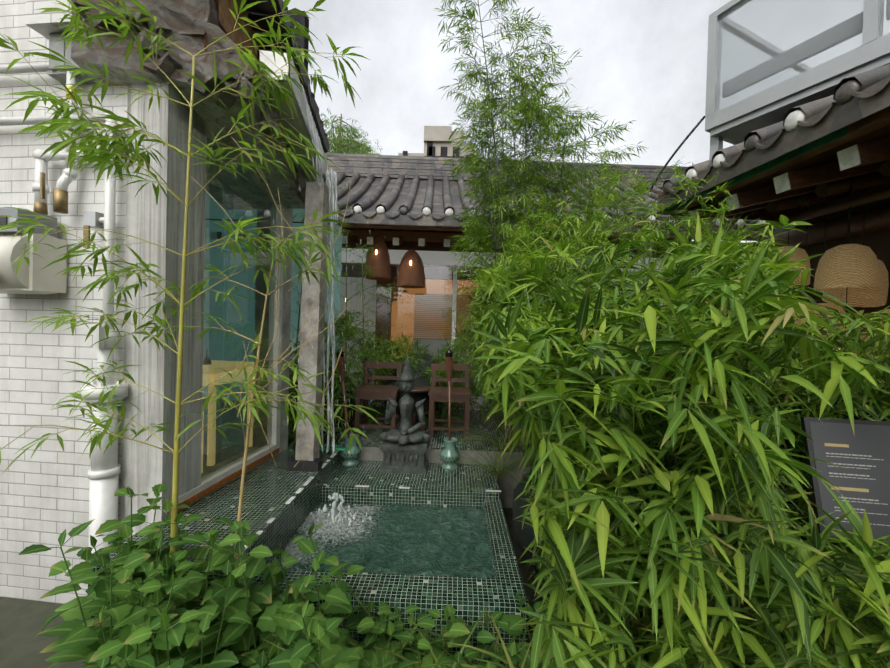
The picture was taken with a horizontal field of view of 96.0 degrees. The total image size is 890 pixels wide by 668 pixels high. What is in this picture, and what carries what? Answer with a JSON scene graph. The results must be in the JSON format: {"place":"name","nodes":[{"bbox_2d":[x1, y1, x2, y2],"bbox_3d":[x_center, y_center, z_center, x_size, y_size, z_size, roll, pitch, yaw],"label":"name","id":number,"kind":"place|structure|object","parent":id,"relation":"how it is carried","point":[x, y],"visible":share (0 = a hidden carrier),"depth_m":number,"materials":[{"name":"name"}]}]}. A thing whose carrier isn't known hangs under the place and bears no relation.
{"place":"outdoors","nodes":[
{"label":"outdoors","id":0,"kind":"place"},
{"bbox_2d":[319,108,381,154],"bbox_3d":[-3.134,-2.199,10.521,3.090,7.261,3.075,2,1,1],"label":"tree","id":1,"kind":"object","parent":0,"point":[351,149],"depth_m":10.35,"materials":[{"name":"green plant"}]},
{"bbox_2d":[288,11,474,157],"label":"buildings","id":2,"kind":"structure","parent":0,"point":[436,138],"depth_m":24.67,"materials":[{"name":"beige concrete"}]},
{"bbox_2d":[0,508,789,667],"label":"ground","id":3,"kind":"structure","parent":0,"point":[22,623],"depth_m":2.16,"materials":[{"name":"grey concrete"}]},
{"bbox_2d":[0,0,348,603],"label":"building","id":4,"kind":"structure","parent":3,"relation":"on","point":[44,495],"depth_m":2.33,"materials":[{"name":"brick"}]},
{"bbox_2d":[0,63,128,552],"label":"gas pipes","id":5,"kind":"object","parent":4,"relation":"attached to","point":[104,471],"visible":0.6,"depth_m":2.18,"materials":[{"name":"white metal"}]},
{"bbox_2d":[201,350,253,472],"bbox_3d":[-2.026,0.531,3.072,0.620,0.940,1.150,2,1,6],"label":"interior furniture","id":6,"kind":"object","parent":4,"relation":"on","point":[208,381],"depth_m":3.08,"materials":[{"name":"yellow wood"}]},
{"bbox_2d":[50,495,532,667],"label":"weed stems","id":7,"kind":"object","parent":3,"relation":"on","point":[304,633],"visible":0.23,"depth_m":1.57,"materials":[{"name":"green plant"}]},
{"bbox_2d":[88,407,546,667],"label":"tiled pool surround","id":8,"kind":"object","parent":3,"relation":"on","point":[280,503],"visible":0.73,"depth_m":2.67,"materials":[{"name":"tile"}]},
{"bbox_2d":[255,84,377,473],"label":"falling water","id":9,"kind":"structure","parent":8,"relation":"on","point":[330,184],"depth_m":3.36,"materials":[{"name":"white liquid"}]},
{"bbox_2d":[340,434,360,466],"bbox_3d":[-0.856,1.053,3.632,0.188,0.262,0.192,2,1,1],"label":"vase","id":10,"kind":"object","parent":8,"relation":"on","point":[350,459],"visible":0.85,"depth_m":3.58,"materials":[{"name":"green ceramic"}]},
{"bbox_2d":[336,349,349,437],"bbox_3d":[-0.922,0.619,3.686,0.209,0.967,0.077,2,1,21],"label":"tiki torch","id":11,"kind":"object","parent":10,"relation":"in","point":[341,365],"visible":0.9,"depth_m":3.67,"materials":[{"name":"black wood"}]},
{"bbox_2d":[277,501,493,577],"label":"pond water","id":12,"kind":"structure","parent":8,"relation":"on","point":[417,540],"depth_m":2.60,"materials":[{"name":"teal liquid"}]},
{"bbox_2d":[306,492,371,534],"bbox_3d":[-0.739,1.224,2.804,0.431,0.223,0.353,2,1,1],"label":"water fountain","id":13,"kind":"object","parent":12,"relation":"on","point":[334,518],"visible":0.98,"depth_m":2.81,"materials":[{"name":"white liquid"}]},
{"bbox_2d":[288,310,509,449],"bbox_3d":[-0.433,0.421,4.844,2.647,1.458,2.697,2,1,1],"label":"bamboo bush","id":14,"kind":"object","parent":8,"relation":"on","point":[382,353],"visible":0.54,"depth_m":4.78,"materials":[{"name":"green plant"}]},
{"bbox_2d":[379,354,430,473],"bbox_3d":[-0.348,0.691,3.537,0.454,1.015,0.365,2,1,1],"label":"buddha statue","id":15,"kind":"object","parent":8,"relation":"on","point":[403,448],"visible":1,"depth_m":3.48,"materials":[{"name":"stone"}]},
{"bbox_2d":[355,361,470,437],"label":"wooden chairs","id":16,"kind":"object","parent":8,"relation":"on","point":[366,390],"visible":0.77,"depth_m":4.30,"materials":[{"name":"brown wood"}]},
{"bbox_2d":[439,437,459,470],"bbox_3d":[0.044,1.077,3.610,0.188,0.262,0.192,2,1,1],"label":"vase","id":17,"kind":"object","parent":8,"relation":"on","point":[448,452],"visible":0.9,"depth_m":3.56,"materials":[{"name":"green ceramic"}]},
{"bbox_2d":[445,348,452,440],"bbox_3d":[0.028,0.629,3.659,0.079,0.996,0.091,2,1,1],"label":"tiki torch","id":18,"kind":"object","parent":17,"relation":"in","point":[449,360],"visible":1,"depth_m":3.63,"materials":[{"name":"black wood"}]},
{"bbox_2d":[288,353,446,435],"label":"potted plants","id":19,"kind":"object","parent":3,"relation":"on","point":[419,381],"visible":0.1,"depth_m":4.42,"materials":[{"name":"green plant"}]},
{"bbox_2d":[0,0,773,667],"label":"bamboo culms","id":20,"kind":"object","parent":3,"relation":"on","point":[178,402],"visible":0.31,"depth_m":1.81,"materials":[{"name":"green plant"}]},
{"bbox_2d":[0,0,382,472],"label":"bamboo leaves","id":21,"kind":"object","parent":20,"relation":"on","point":[90,151],"visible":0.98,"depth_m":1.71,"materials":[{"name":"green plant"}]},
{"bbox_2d":[19,414,873,667],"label":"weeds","id":22,"kind":"object","parent":3,"relation":"on","point":[279,622],"visible":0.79,"depth_m":1.59,"materials":[{"name":"green plant"}]},
{"bbox_2d":[254,0,691,337],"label":"tall bamboo leaves","id":23,"kind":"object","parent":3,"relation":"on","point":[528,116],"visible":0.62,"depth_m":4.25,"materials":[{"name":"green plant"}]},
{"bbox_2d":[206,153,794,409],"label":"building","id":24,"kind":"structure","parent":3,"relation":"on","point":[397,201],"depth_m":6.73,"materials":[{"name":"tile"}]},
{"bbox_2d":[364,232,424,287],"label":"pendant lamps","id":25,"kind":"object","parent":24,"relation":"attached to","point":[411,274],"visible":0.98,"depth_m":5.64,"materials":[{"name":"wicker"}]},
{"bbox_2d":[461,149,889,667],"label":"bamboo bush","id":26,"kind":"object","parent":3,"relation":"on","point":[685,558],"visible":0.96,"depth_m":1.26,"materials":[{"name":"green plant"}]},
{"bbox_2d":[657,64,889,402],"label":"hanok","id":27,"kind":"structure","parent":3,"relation":"on","point":[813,154],"depth_m":3.00,"materials":[{"name":"tile"}]},
{"bbox_2d":[705,0,889,159],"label":"balcony railing","id":28,"kind":"object","parent":27,"relation":"on","point":[737,122],"visible":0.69,"depth_m":3.54,"materials":[{"name":"metal"}]},
{"bbox_2d":[649,116,704,191],"bbox_3d":[2.475,-1.915,4.302,0.052,0.664,0.549,1,1,-40],"label":"cable","id":29,"kind":"object","parent":28,"relation":"attached to","point":[682,143],"visible":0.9,"depth_m":4.27,"materials":[{"name":"black plastic"}]},
{"bbox_2d":[765,177,889,392],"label":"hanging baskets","id":30,"kind":"object","parent":27,"relation":"attached to","point":[853,275],"visible":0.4,"depth_m":3.01,"materials":[{"name":"wicker"}]},
{"bbox_2d":[800,417,889,545],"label":"menu sign","id":31,"kind":"object","parent":3,"relation":"on","point":[861,479],"visible":0.75,"depth_m":1.88,"materials":[{"name":"black metal"}]},
{"bbox_2d":[283,0,889,242],"label":"sky","id":32,"kind":"structure","parent":0,"point":[644,62],"materials":[{"name":"white"}]},
{"bbox_2d":[554,195,674,392],"bbox_3d":[1.403,0.148,3.526,1.321,2.992,1.062,2,1,1],"label":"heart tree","id":33,"kind":"object","parent":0,"point":[638,254],"depth_m":3.78,"materials":[{"name":"green plant"}]},
{"bbox_2d":[512,324,889,608],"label":"wall","id":34,"kind":"structure","parent":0,"point":[525,535],"depth_m":2.56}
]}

